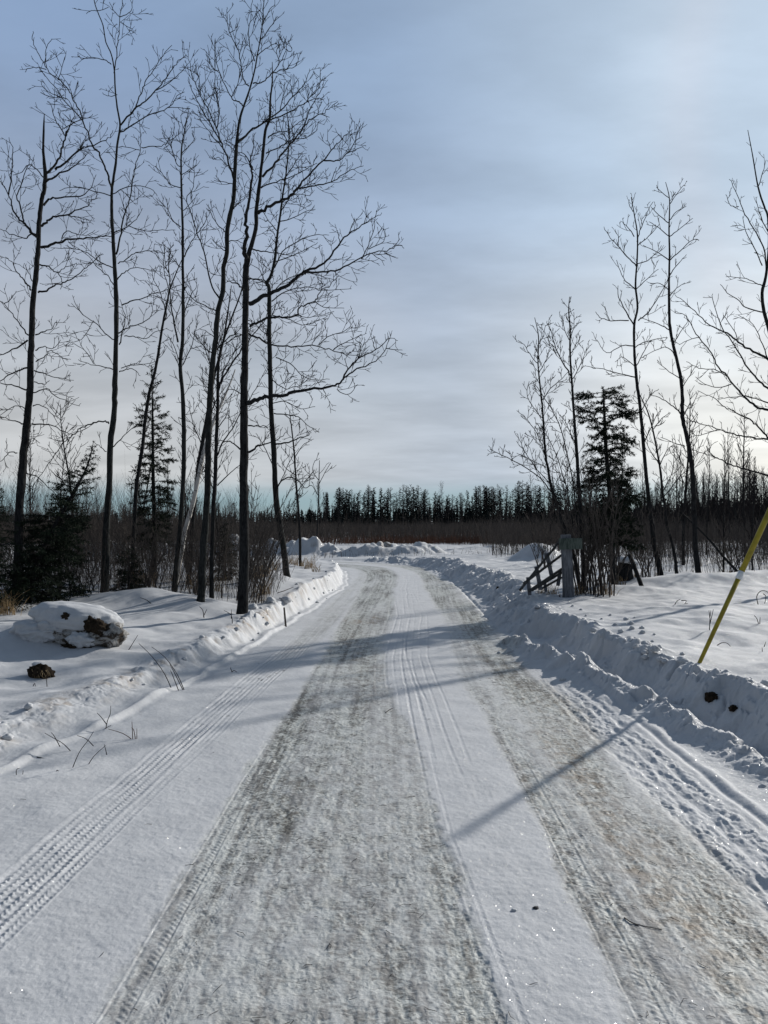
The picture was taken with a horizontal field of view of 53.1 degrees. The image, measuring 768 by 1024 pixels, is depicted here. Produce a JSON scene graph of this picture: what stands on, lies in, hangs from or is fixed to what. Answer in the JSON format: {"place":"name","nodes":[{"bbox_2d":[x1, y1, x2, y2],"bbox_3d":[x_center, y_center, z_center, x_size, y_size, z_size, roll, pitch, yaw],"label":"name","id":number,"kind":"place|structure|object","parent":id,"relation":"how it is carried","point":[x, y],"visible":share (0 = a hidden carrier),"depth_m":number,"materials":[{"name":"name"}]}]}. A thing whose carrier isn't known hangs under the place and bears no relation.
{"place":"outdoors","nodes":[
{"label":"outdoors","id":0,"kind":"place"},
{"bbox_2d":[0,561,767,1023],"bbox_3d":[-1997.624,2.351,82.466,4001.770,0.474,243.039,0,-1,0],"label":"road","id":1,"kind":"structure","parent":0,"point":[126,855],"depth_m":3.72,"materials":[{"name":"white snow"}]},
{"bbox_2d":[0,521,767,706],"bbox_3d":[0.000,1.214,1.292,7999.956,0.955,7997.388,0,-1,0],"label":"snow field","id":2,"kind":"structure","parent":0,"point":[652,607],"depth_m":10.92,"materials":[{"name":"white snow"}]},
{"bbox_2d":[0,589,24,613],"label":"grass tuft","id":3,"kind":"object","parent":2,"relation":"on","point":[8,600],"visible":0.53,"depth_m":10.56,"materials":[{"name":"brown plant"}]},
{"bbox_2d":[0,597,26,615],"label":"grass tuft","id":4,"kind":"object","parent":2,"relation":"on","point":[7,606],"visible":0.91,"depth_m":10.37,"materials":[{"name":"brown plant"}]},
{"bbox_2d":[0,488,43,612],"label":"spruce tree","id":5,"kind":"object","parent":2,"relation":"on","point":[3,564],"visible":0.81,"depth_m":10.72,"materials":[{"name":"green plant"}]},
{"bbox_2d":[14,437,39,524],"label":"sapling","id":6,"kind":"object","parent":2,"relation":"on","point":[28,462],"visible":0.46,"depth_m":24.17,"materials":[{"name":"brown plant"}]},
{"bbox_2d":[27,662,54,678],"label":"sod clump","id":7,"kind":"object","parent":2,"relation":"on","point":[37,670],"visible":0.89,"depth_m":7.27,"materials":[{"name":"brown soil"}]},
{"bbox_2d":[0,441,100,605],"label":"spruce tree","id":8,"kind":"object","parent":2,"relation":"on","point":[68,503],"visible":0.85,"depth_m":11.31,"materials":[{"name":"green plant"}]},
{"bbox_2d":[47,440,73,517],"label":"sapling","id":9,"kind":"object","parent":2,"relation":"on","point":[61,472],"visible":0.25,"depth_m":24.72,"materials":[{"name":"brown plant"}]},
{"bbox_2d":[23,496,98,603],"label":"spruce tree","id":10,"kind":"object","parent":2,"relation":"on","point":[73,590],"visible":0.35,"depth_m":11.93,"materials":[{"name":"green plant"}]},
{"bbox_2d":[0,88,130,604],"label":"bare tree","id":11,"kind":"object","parent":2,"relation":"on","point":[27,424],"visible":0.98,"depth_m":11.22,"materials":[{"name":"brown plant"}]},
{"bbox_2d":[41,396,95,548],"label":"sapling","id":12,"kind":"object","parent":2,"relation":"on","point":[64,447],"visible":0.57,"depth_m":15.67,"materials":[{"name":"grey plant"}]},
{"bbox_2d":[9,601,128,648],"bbox_3d":[-3.556,1.265,8.586,1.427,0.530,0.718,0,-1,0],"label":"frozen chunk","id":13,"kind":"object","parent":2,"relation":"on","point":[70,624],"visible":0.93,"depth_m":8.36,"materials":[{"name":"white snow"}]},
{"bbox_2d":[28,529,120,595],"bbox_3d":[-5.093,0.845,12.626,1.258,1.155,1.321,0,-1,34],"label":"willow shrub","id":14,"kind":"object","parent":2,"relation":"on","point":[70,569],"visible":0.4,"depth_m":12.56,"materials":[{"name":"brown plant"}]},
{"bbox_2d":[20,0,196,592],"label":"bare tree","id":15,"kind":"object","parent":2,"relation":"on","point":[107,507],"visible":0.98,"depth_m":12.66,"materials":[{"name":"grey plant"}]},
{"bbox_2d":[109,548,146,591],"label":"spruce tree","id":16,"kind":"object","parent":2,"relation":"on","point":[125,572],"visible":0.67,"depth_m":13.16,"materials":[{"name":"green plant"}]},
{"bbox_2d":[101,508,175,587],"bbox_3d":[-4.211,0.677,13.373,1.484,1.552,0.938,0,-1,0],"label":"willow shrub","id":17,"kind":"object","parent":2,"relation":"on","point":[151,562],"visible":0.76,"depth_m":13.39,"materials":[{"name":"brown plant"}]},
{"bbox_2d":[132,422,162,554],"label":"sapling","id":18,"kind":"object","parent":2,"relation":"on","point":[148,476],"visible":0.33,"depth_m":20.92,"materials":[{"name":"brown plant"}]},
{"bbox_2d":[0,452,300,603],"bbox_3d":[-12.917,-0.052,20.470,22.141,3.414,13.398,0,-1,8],"label":"brush","id":19,"kind":"object","parent":2,"relation":"on","point":[95,526],"visible":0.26,"depth_m":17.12,"materials":[{"name":"brown plant"}]},
{"bbox_2d":[126,365,180,577],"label":"spruce tree","id":20,"kind":"object","parent":2,"relation":"on","point":[151,445],"visible":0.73,"depth_m":14.96,"materials":[{"name":"green plant"}]},
{"bbox_2d":[130,244,180,583],"bbox_3d":[-4.121,-1.630,14.238,1.003,6.536,0.770,0,-1,36],"label":"leaning tree","id":21,"kind":"object","parent":2,"relation":"on","point":[140,462],"visible":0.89,"depth_m":14.24,"materials":[{"name":"brown plant"}]},
{"bbox_2d":[0,559,347,773],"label":"snow bank","id":22,"kind":"structure","parent":2,"relation":"on","point":[67,714],"depth_m":7.50,"materials":[{"name":"white snow"}]},
{"bbox_2d":[1,733,13,740],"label":"snow clod","id":23,"kind":"object","parent":22,"relation":"on","point":[8,736],"visible":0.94,"depth_m":5.49,"materials":[{"name":"white snow"}]},
{"bbox_2d":[144,647,183,689],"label":"dead twig","id":24,"kind":"object","parent":22,"relation":"on","point":[171,672],"visible":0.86,"depth_m":7.23,"materials":[{"name":"brown plant"}]},
{"bbox_2d":[147,107,208,591],"bbox_3d":[-3.444,-2.601,12.775,0.970,8.683,1.306,0,-1,-28],"label":"bare tree","id":25,"kind":"object","parent":2,"relation":"on","point":[183,426],"visible":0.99,"depth_m":12.89,"materials":[{"name":"grey plant"}]},
{"bbox_2d":[175,429,193,571],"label":"sapling","id":26,"kind":"object","parent":2,"relation":"on","point":[185,500],"visible":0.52,"depth_m":17.06,"materials":[{"name":"brown plant"}]},
{"bbox_2d":[170,500,238,597],"bbox_3d":[-3.005,0.627,12.989,1.144,1.668,0.897,0,-1,-26],"label":"willow shrub","id":27,"kind":"object","parent":2,"relation":"on","point":[189,560],"visible":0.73,"depth_m":12.94,"materials":[{"name":"brown plant"}]},
{"bbox_2d":[178,285,232,584],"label":"bare tree","id":28,"kind":"object","parent":2,"relation":"on","point":[202,441],"visible":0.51,"depth_m":14.27,"materials":[{"name":"grey plant"}]},
{"bbox_2d":[177,369,237,584],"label":"birch tree","id":29,"kind":"object","parent":2,"relation":"on","point":[194,495],"visible":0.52,"depth_m":13.52,"materials":[{"name":"white plant"}]},
{"bbox_2d":[203,468,227,580],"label":"sapling","id":30,"kind":"object","parent":2,"relation":"on","point":[217,524],"visible":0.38,"depth_m":15.22,"materials":[{"name":"brown plant"}]},
{"bbox_2d":[214,520,237,580],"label":"spruce tree","id":31,"kind":"object","parent":2,"relation":"on","point":[226,573],"visible":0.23,"depth_m":15.44,"materials":[{"name":"green plant"}]},
{"bbox_2d":[187,279,279,598],"bbox_3d":[-2.284,-1.032,12.095,1.544,5.529,0.791,0,-1,30],"label":"bare tree","id":32,"kind":"object","parent":2,"relation":"on","point":[213,503],"visible":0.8,"depth_m":12.17,"materials":[{"name":"grey plant"}]},
{"bbox_2d":[177,0,328,601],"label":"bare tree","id":33,"kind":"object","parent":2,"relation":"on","point":[204,540],"visible":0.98,"depth_m":11.77,"materials":[{"name":"brown plant"}]},
{"bbox_2d":[216,535,294,592],"bbox_3d":[-2.311,0.965,13.799,1.392,1.140,0.898,0,-1,0],"label":"willow shrub","id":34,"kind":"object","parent":2,"relation":"on","point":[263,566],"visible":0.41,"depth_m":13.79,"materials":[{"name":"brown plant"}]},
{"bbox_2d":[254,577,271,593],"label":"grass tuft","id":35,"kind":"object","parent":2,"relation":"on","point":[267,586],"visible":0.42,"depth_m":13.59,"materials":[{"name":"brown plant"}]},
{"bbox_2d":[76,534,451,557],"bbox_3d":[-6.411,1.503,34.689,19.272,1.037,3.944,0,-1,0],"label":"snow pile","id":36,"kind":"object","parent":2,"relation":"on","point":[312,545],"visible":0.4,"depth_m":33.66,"materials":[{"name":"white snow"}]},
{"bbox_2d":[230,464,316,603],"bbox_3d":[-1.790,0.362,12.337,1.597,2.397,0.914,0,-1,22],"label":"willow shrub","id":37,"kind":"object","parent":2,"relation":"on","point":[257,559],"visible":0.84,"depth_m":12.49,"materials":[{"name":"brown plant"}]},
{"bbox_2d":[281,411,314,565],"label":"bare tree","id":38,"kind":"object","parent":2,"relation":"on","point":[299,526],"visible":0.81,"depth_m":20.98,"materials":[{"name":"grey plant"}]},
{"bbox_2d":[248,104,351,577],"bbox_3d":[-1.799,-3.416,15.793,2.225,10.295,1.225,0,-1,0],"label":"bare tree","id":39,"kind":"object","parent":2,"relation":"on","point":[273,454],"visible":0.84,"depth_m":15.79,"materials":[{"name":"grey plant"}]},
{"bbox_2d":[205,62,407,613],"bbox_3d":[-1.087,-2.421,10.974,2.888,8.270,1.596,0,-1,-15],"label":"bare tree","id":40,"kind":"object","parent":2,"relation":"on","point":[243,587],"visible":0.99,"depth_m":11.14,"materials":[{"name":"brown plant"}]},
{"bbox_2d":[302,454,335,536],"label":"bare tree","id":41,"kind":"object","parent":2,"relation":"on","point":[318,483],"visible":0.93,"depth_m":35.91,"materials":[{"name":"brown plant"}]},
{"bbox_2d":[345,490,353,522],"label":"spruce tree","id":42,"kind":"object","parent":2,"relation":"on","point":[351,511],"visible":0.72,"depth_m":158.57,"materials":[{"name":"green plant"}]},
{"bbox_2d":[364,491,371,523],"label":"spruce tree","id":43,"kind":"object","parent":2,"relation":"on","point":[368,509],"visible":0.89,"depth_m":149.19,"materials":[{"name":"green plant"}]},
{"bbox_2d":[376,487,383,519],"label":"spruce tree","id":44,"kind":"object","parent":2,"relation":"on","point":[379,503],"visible":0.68,"depth_m":171.34,"materials":[{"name":"green plant"}]},
{"bbox_2d":[2,504,760,525],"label":"distant forest","id":45,"kind":"object","parent":2,"relation":"on","point":[385,516],"visible":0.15,"depth_m":157.96,"materials":[{"name":"black plant"}]},
{"bbox_2d":[3,507,767,543],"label":"brush","id":46,"kind":"object","parent":2,"relation":"on","point":[391,529],"visible":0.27,"depth_m":63.98,"materials":[{"name":"brown plant"}]},
{"bbox_2d":[397,485,409,519],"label":"larch tree","id":47,"kind":"object","parent":2,"relation":"on","point":[403,488],"visible":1,"depth_m":153.08,"materials":[{"name":"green plant"}]},
{"bbox_2d":[410,485,426,519],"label":"larch tree","id":48,"kind":"object","parent":2,"relation":"on","point":[418,499],"visible":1,"depth_m":150.22,"materials":[{"name":"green plant"}]},
{"bbox_2d":[438,482,446,536],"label":"sapling","id":49,"kind":"object","parent":2,"relation":"on","point":[442,513],"visible":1,"depth_m":72.30,"materials":[{"name":"brown plant"}]},
{"bbox_2d":[313,545,579,557],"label":"weed stalks","id":50,"kind":"object","parent":2,"relation":"on","point":[335,553],"visible":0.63,"depth_m":32.75,"materials":[{"name":"brown plant"}]},
{"bbox_2d":[445,494,457,524],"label":"larch tree","id":51,"kind":"object","parent":2,"relation":"on","point":[452,506],"visible":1,"depth_m":146.17,"materials":[{"name":"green plant"}]},
{"bbox_2d":[263,526,711,544],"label":"reddish brush","id":52,"kind":"object","parent":2,"relation":"on","point":[410,540],"visible":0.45,"depth_m":50.92,"materials":[{"name":"brown plant"}]},
{"bbox_2d":[484,486,493,522],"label":"spruce tree","id":53,"kind":"object","parent":2,"relation":"on","point":[489,506],"visible":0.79,"depth_m":146.78,"materials":[{"name":"green plant"}]},
{"bbox_2d":[512,489,522,523],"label":"spruce tree","id":54,"kind":"object","parent":2,"relation":"on","point":[517,502],"visible":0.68,"depth_m":146.03,"materials":[{"name":"green plant"}]},
{"bbox_2d":[514,481,530,512],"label":"larch tree","id":55,"kind":"object","parent":2,"relation":"on","point":[522,495],"visible":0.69,"depth_m":165.77,"materials":[{"name":"brown plant"}]},
{"bbox_2d":[520,482,533,522],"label":"larch tree","id":56,"kind":"object","parent":2,"relation":"on","point":[526,507],"visible":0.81,"depth_m":156.63,"materials":[{"name":"brown plant"}]},
{"bbox_2d":[526,474,536,542],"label":"sapling","id":57,"kind":"object","parent":2,"relation":"on","point":[531,490],"visible":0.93,"depth_m":43.10,"materials":[{"name":"brown plant"}]},
{"bbox_2d":[487,320,585,587],"bbox_3d":[2.800,-0.809,13.520,1.471,5.240,1.517,0,-1,-27],"label":"bare tree","id":58,"kind":"object","parent":2,"relation":"on","point":[543,430],"visible":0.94,"depth_m":13.59,"materials":[{"name":"grey plant"}]},
{"bbox_2d":[536,485,543,522],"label":"spruce tree","id":59,"kind":"object","parent":2,"relation":"on","point":[540,495],"visible":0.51,"depth_m":154.50,"materials":[{"name":"green plant"}]},
{"bbox_2d":[535,486,550,518],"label":"larch tree","id":60,"kind":"object","parent":2,"relation":"on","point":[544,491],"visible":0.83,"depth_m":149.73,"materials":[{"name":"brown plant"}]},
{"bbox_2d":[518,510,573,565],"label":"willow shrub","id":61,"kind":"object","parent":2,"relation":"on","point":[538,543],"visible":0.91,"depth_m":20.95,"materials":[{"name":"brown plant"}]},
{"bbox_2d":[545,466,556,530],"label":"sapling","id":62,"kind":"object","parent":2,"relation":"on","point":[550,503],"visible":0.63,"depth_m":35.37,"materials":[{"name":"brown plant"}]},
{"bbox_2d":[543,580,561,594],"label":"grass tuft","id":63,"kind":"object","parent":2,"relation":"on","point":[551,593],"visible":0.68,"depth_m":12.96,"materials":[{"name":"beige plant"}]},
{"bbox_2d":[355,556,767,789],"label":"snow bank","id":64,"kind":"structure","parent":2,"relation":"on","point":[667,698],"depth_m":7.28,"materials":[{"name":"white snow"}]},
{"bbox_2d":[519,541,561,595],"bbox_3d":[2.560,0.906,12.575,1.243,0.879,0.089,1,-1,-45],"label":"rail fence","id":65,"kind":"object","parent":64,"relation":"on","point":[550,577],"visible":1,"depth_m":12.63,"materials":[{"name":"brown wood"}]},
{"bbox_2d":[649,645,660,651],"bbox_3d":[2.643,1.333,7.513,0.124,0.064,0.091,1,-1,-38],"label":"snow clod","id":66,"kind":"object","parent":64,"relation":"on","point":[654,648],"visible":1,"depth_m":7.48,"materials":[{"name":"white snow"}]},
{"bbox_2d":[677,656,689,663],"bbox_3d":[2.753,1.369,7.079,0.124,0.081,0.118,0,-1,-15],"label":"snow clod","id":67,"kind":"object","parent":64,"relation":"on","point":[681,659],"visible":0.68,"depth_m":7.05,"materials":[{"name":"white snow"}]},
{"bbox_2d":[704,691,717,702],"bbox_3d":[2.658,1.515,6.226,0.119,0.126,0.145,0,-1,22],"label":"dirt lump","id":68,"kind":"object","parent":64,"relation":"on","point":[711,696],"visible":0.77,"depth_m":6.19,"materials":[{"name":"brown soil"}]},
{"bbox_2d":[697,508,767,662],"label":"guy wire guard","id":69,"kind":"object","parent":64,"relation":"attached to","point":[751,550],"visible":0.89,"depth_m":7.42,"materials":[{"name":"yellow plastic"}]},
{"bbox_2d":[557,458,575,531],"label":"sapling","id":70,"kind":"object","parent":2,"relation":"on","point":[568,490],"visible":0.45,"depth_m":34.84,"materials":[{"name":"brown plant"}]},
{"bbox_2d":[544,296,591,589],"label":"bare tree","id":71,"kind":"object","parent":2,"relation":"on","point":[576,453],"visible":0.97,"depth_m":13.23,"materials":[{"name":"brown plant"}]},
{"bbox_2d":[559,534,581,597],"bbox_3d":[3.025,1.079,12.543,0.389,1.423,0.245,0,-1,0],"label":"fence post","id":72,"kind":"object","parent":2,"relation":"on","point":[567,543],"visible":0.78,"depth_m":12.51,"materials":[{"name":"grey wood"}]},
{"bbox_2d":[566,477,578,535],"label":"sapling","id":73,"kind":"object","parent":2,"relation":"on","point":[572,507],"visible":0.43,"depth_m":23.52,"materials":[{"name":"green plant"}]},
{"bbox_2d":[533,452,629,596],"bbox_3d":[3.287,0.227,12.985,1.654,2.482,1.013,0,-1,0],"label":"willow shrub","id":74,"kind":"object","parent":2,"relation":"on","point":[592,558],"visible":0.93,"depth_m":12.85,"materials":[{"name":"brown plant"}]},
{"bbox_2d":[567,488,650,584],"bbox_3d":[4.080,0.471,14.116,1.480,2.044,1.083,0,-1,-21],"label":"willow shrub","id":75,"kind":"object","parent":2,"relation":"on","point":[617,567],"visible":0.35,"depth_m":14.15,"materials":[{"name":"brown plant"}]},
{"bbox_2d":[570,384,650,584],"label":"fir tree","id":76,"kind":"object","parent":2,"relation":"on","point":[608,473],"visible":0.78,"depth_m":13.94,"materials":[{"name":"green plant"}]},
{"bbox_2d":[474,492,767,572],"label":"brush","id":77,"kind":"object","parent":2,"relation":"on","point":[506,537],"visible":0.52,"depth_m":26.07,"materials":[{"name":"brown plant"}]},
{"bbox_2d":[616,556,636,580],"bbox_3d":[4.701,1.181,14.986,0.441,0.644,0.410,0,-1,0],"label":"tree stump","id":78,"kind":"object","parent":2,"relation":"on","point":[623,572],"visible":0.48,"depth_m":14.86,"materials":[{"name":"brown wood"}]},
{"bbox_2d":[587,193,671,575],"bbox_3d":[5.096,-2.451,16.078,1.707,8.479,1.096,0,-1,12],"label":"bare tree","id":79,"kind":"object","parent":2,"relation":"on","point":[643,451],"visible":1,"depth_m":16.04,"materials":[{"name":"brown plant"}]},
{"bbox_2d":[628,554,643,585],"bbox_3d":[4.655,1.180,14.133,0.100,0.800,0.951,0,-1,0],"label":"dead log","id":80,"kind":"object","parent":2,"relation":"on","point":[637,575],"visible":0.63,"depth_m":14.13,"materials":[{"name":"brown wood"}]},
{"bbox_2d":[632,463,651,544],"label":"sapling","id":81,"kind":"object","parent":2,"relation":"on","point":[642,490],"visible":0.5,"depth_m":30.88,"materials":[{"name":"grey plant"}]},
{"bbox_2d":[517,495,767,527],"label":"thicket","id":82,"kind":"object","parent":2,"relation":"on","point":[669,515],"visible":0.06,"depth_m":100.62,"materials":[{"name":"brown plant"}]},
{"bbox_2d":[619,504,684,577],"bbox_3d":[5.439,0.615,15.785,1.379,1.734,1.187,0,-1,-21],"label":"willow shrub","id":83,"kind":"object","parent":2,"relation":"on","point":[641,558],"visible":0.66,"depth_m":15.92,"materials":[{"name":"brown plant"}]},
{"bbox_2d":[632,393,692,573],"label":"bare tree","id":84,"kind":"object","parent":2,"relation":"on","point":[659,462],"visible":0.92,"depth_m":16.40,"materials":[{"name":"brown plant"}]},
{"bbox_2d":[639,179,701,572],"bbox_3d":[6.400,-2.871,17.011,1.528,9.303,0.626,0,-1,-7],"label":"bare tree","id":85,"kind":"object","parent":2,"relation":"on","point":[694,513],"visible":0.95,"depth_m":16.95,"materials":[{"name":"brown plant"}]},
{"bbox_2d":[668,445,684,542],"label":"sapling","id":86,"kind":"object","parent":2,"relation":"on","point":[676,487],"visible":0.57,"depth_m":40.76,"materials":[{"name":"brown plant"}]},
{"bbox_2d":[671,446,684,532],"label":"sapling","id":87,"kind":"object","parent":2,"relation":"on","point":[680,486],"visible":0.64,"depth_m":36.32,"materials":[{"name":"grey plant"}]},
{"bbox_2d":[685,479,691,555],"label":"sapling","id":88,"kind":"object","parent":2,"relation":"on","point":[689,506],"visible":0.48,"depth_m":25.07,"materials":[{"name":"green plant"}]},
{"bbox_2d":[672,385,709,564],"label":"sapling","id":89,"kind":"object","parent":2,"relation":"on","point":[683,502],"visible":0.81,"depth_m":21.20,"materials":[{"name":"grey plant"}]},
{"bbox_2d":[684,441,702,540],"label":"sapling","id":90,"kind":"object","parent":2,"relation":"on","point":[697,477],"visible":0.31,"depth_m":36.63,"materials":[{"name":"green plant"}]},
{"bbox_2d":[700,439,714,554],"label":"sapling","id":91,"kind":"object","parent":2,"relation":"on","point":[708,496],"visible":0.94,"depth_m":30.22,"materials":[{"name":"brown plant"}]},
{"bbox_2d":[681,512,737,571],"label":"fallen tree","id":92,"kind":"object","parent":2,"relation":"on","point":[719,552],"visible":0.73,"depth_m":17.47,"materials":[{"name":"brown wood"}]},
{"bbox_2d":[670,132,767,480],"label":"bare tree","id":93,"kind":"object","parent":2,"relation":"on","point":[763,311],"visible":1,"depth_m":14.69,"materials":[{"name":"brown plant"}]},
{"bbox_2d":[711,482,726,550],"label":"sapling","id":94,"kind":"object","parent":2,"relation":"on","point":[717,510],"visible":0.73,"depth_m":32.02,"materials":[{"name":"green plant"}]},
{"bbox_2d":[715,437,733,571],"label":"sapling","id":95,"kind":"object","parent":2,"relation":"on","point":[724,511],"visible":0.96,"depth_m":18.06,"materials":[{"name":"brown plant"}]},
{"bbox_2d":[721,424,734,546],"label":"sapling","id":96,"kind":"object","parent":2,"relation":"on","point":[727,492],"visible":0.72,"depth_m":34.20,"materials":[{"name":"brown plant"}]},
{"bbox_2d":[700,518,767,571],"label":"willow shrub","id":97,"kind":"object","parent":2,"relation":"on","point":[736,553],"visible":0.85,"depth_m":17.51,"materials":[{"name":"brown plant"}]},
{"bbox_2d":[730,473,742,542],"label":"sapling","id":98,"kind":"object","parent":2,"relation":"on","point":[735,502],"visible":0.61,"depth_m":45.08,"materials":[{"name":"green plant"}]},
{"bbox_2d":[733,477,742,539],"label":"sapling","id":99,"kind":"object","parent":2,"relation":"on","point":[737,506],"visible":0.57,"depth_m":34.73,"materials":[{"name":"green plant"}]},
{"bbox_2d":[731,413,751,557],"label":"sapling","id":100,"kind":"object","parent":2,"relation":"on","point":[742,493],"visible":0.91,"depth_m":26.89,"materials":[{"name":"brown plant"}]},
{"bbox_2d":[744,448,753,525],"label":"sapling","id":101,"kind":"object","parent":2,"relation":"on","point":[748,484],"visible":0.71,"depth_m":39.53,"materials":[{"name":"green plant"}]},
{"bbox_2d":[744,458,758,513],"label":"sapling","id":102,"kind":"object","parent":2,"relation":"on","point":[751,490],"visible":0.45,"depth_m":44.45,"materials":[{"name":"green plant"}]},
{"bbox_2d":[741,456,762,569],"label":"sapling","id":103,"kind":"object","parent":2,"relation":"on","point":[752,520],"visible":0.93,"depth_m":17.38,"materials":[{"name":"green plant"}]},
{"bbox_2d":[0,0,767,520],"label":"sky","id":104,"kind":"structure","parent":0,"point":[504,138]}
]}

